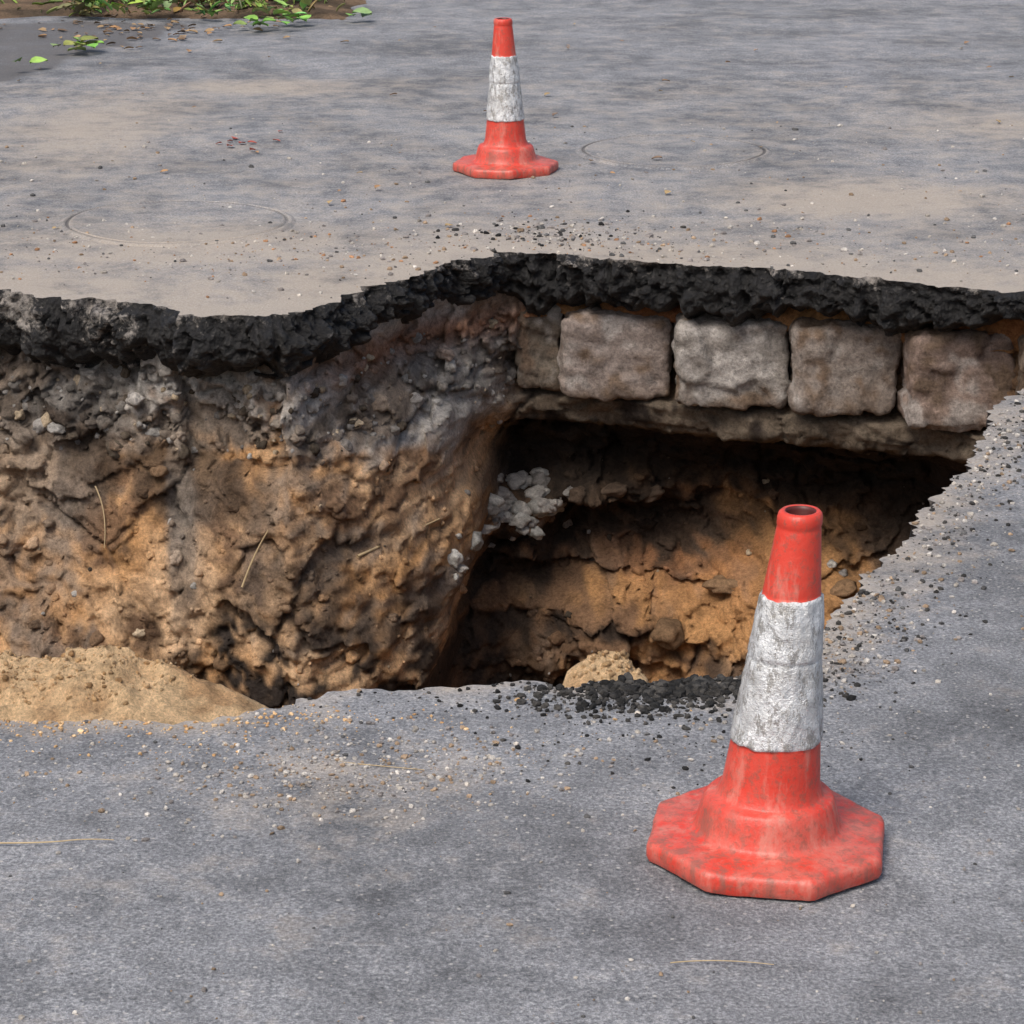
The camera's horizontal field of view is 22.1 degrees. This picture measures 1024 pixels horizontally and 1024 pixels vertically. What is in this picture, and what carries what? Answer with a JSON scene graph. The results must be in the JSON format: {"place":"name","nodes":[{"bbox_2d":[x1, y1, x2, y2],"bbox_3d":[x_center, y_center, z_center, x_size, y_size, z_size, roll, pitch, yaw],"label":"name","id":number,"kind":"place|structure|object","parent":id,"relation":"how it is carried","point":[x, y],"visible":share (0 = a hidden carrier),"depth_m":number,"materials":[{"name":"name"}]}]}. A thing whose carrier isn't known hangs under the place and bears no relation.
{"place":"outdoors","nodes":[
{"label":"outdoors","id":0,"kind":"place"},
{"bbox_2d":[0,0,1023,1023],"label":"asphalt road","id":1,"kind":"structure","parent":0,"point":[138,933],"depth_m":4.22,"materials":[{"name":"grey asphalt"}]},
{"bbox_2d":[0,839,113,843],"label":"dry stalk","id":2,"kind":"object","parent":1,"relation":"on","point":[49,841],"visible":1,"depth_m":3.65,"materials":[{"name":"beige plant"}]},
{"bbox_2d":[0,645,270,722],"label":"sand heap","id":3,"kind":"object","parent":1,"relation":"on","point":[79,683],"visible":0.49,"depth_m":4.20,"materials":[{"name":"beige sand"}]},
{"bbox_2d":[58,200,295,246],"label":"ring marks","id":4,"kind":"object","parent":1,"relation":"on","point":[211,221],"visible":1,"depth_m":7.74,"materials":[{"name":"concrete"}]},
{"bbox_2d":[0,0,366,19],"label":"soil verge","id":5,"kind":"structure","parent":1,"relation":"on","point":[27,8],"depth_m":12.42,"materials":[{"name":"brown soil"}]},
{"bbox_2d":[0,0,344,16],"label":"weeds","id":6,"kind":"object","parent":5,"relation":"on","point":[85,7],"visible":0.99,"depth_m":12.28,"materials":[{"name":"green plant"}]},
{"bbox_2d":[4,5,380,68],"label":"fallen leaves","id":7,"kind":"object","parent":1,"relation":"on","point":[85,43],"visible":1,"depth_m":11.28,"materials":[{"name":"green plant"}]},
{"bbox_2d":[340,761,423,769],"bbox_3d":[-0.195,0.378,3.906,0.134,0.003,0.004,4,18,13],"label":"dry stalk","id":8,"kind":"object","parent":1,"relation":"on","point":[385,766],"visible":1,"depth_m":3.90,"materials":[{"name":"beige plant"}]},
{"bbox_2d":[15,14,984,788],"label":"dry leaf litter","id":9,"kind":"object","parent":1,"relation":"on","point":[831,786],"visible":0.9,"depth_m":11.62,"materials":[{"name":"brown plant"}]},
{"bbox_2d":[453,17,557,178],"bbox_3d":[-0.020,-1.354,8.524,0.321,0.492,0.322,-10,20,-28],"label":"traffic cone","id":10,"kind":"object","parent":1,"relation":"on","point":[505,149],"visible":1,"depth_m":8.49,"materials":[{"name":"red plastic"}]},
{"bbox_2d":[0,250,1023,710],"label":"excavation pit","id":11,"kind":"object","parent":1,"relation":"in","point":[470,474],"visible":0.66,"depth_m":7.15,"materials":[{"name":"soil"}]},
{"bbox_2d":[564,650,648,685],"bbox_3d":[0.154,0.469,4.619,0.272,0.654,0.640,0,18,0],"label":"sand heap","id":12,"kind":"object","parent":11,"relation":"in","point":[612,668],"visible":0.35,"depth_m":4.29,"materials":[{"name":"beige sand"}]},
{"bbox_2d":[0,118,1023,1023],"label":"gravel","id":13,"kind":"structure","parent":1,"relation":"on","point":[670,692],"depth_m":4.18,"materials":[{"name":"grey gravel"}]},
{"bbox_2d":[576,134,771,169],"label":"ring marks","id":14,"kind":"object","parent":1,"relation":"on","point":[667,152],"visible":1,"depth_m":8.90,"materials":[{"name":"concrete"}]},
{"bbox_2d":[670,960,773,964],"bbox_3d":[0.265,0.568,3.312,0.130,0.003,0.010,0,18,0],"label":"dry stalk","id":15,"kind":"object","parent":1,"relation":"on","point":[717,960],"visible":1,"depth_m":3.31,"materials":[{"name":"beige plant"}]},
{"bbox_2d":[646,504,884,900],"bbox_3d":[0.353,0.231,3.567,0.321,0.492,0.322,3,18,9],"label":"traffic cone","id":16,"kind":"object","parent":1,"relation":"on","point":[768,813],"visible":1,"depth_m":3.53,"materials":[{"name":"red plastic"}]}
]}

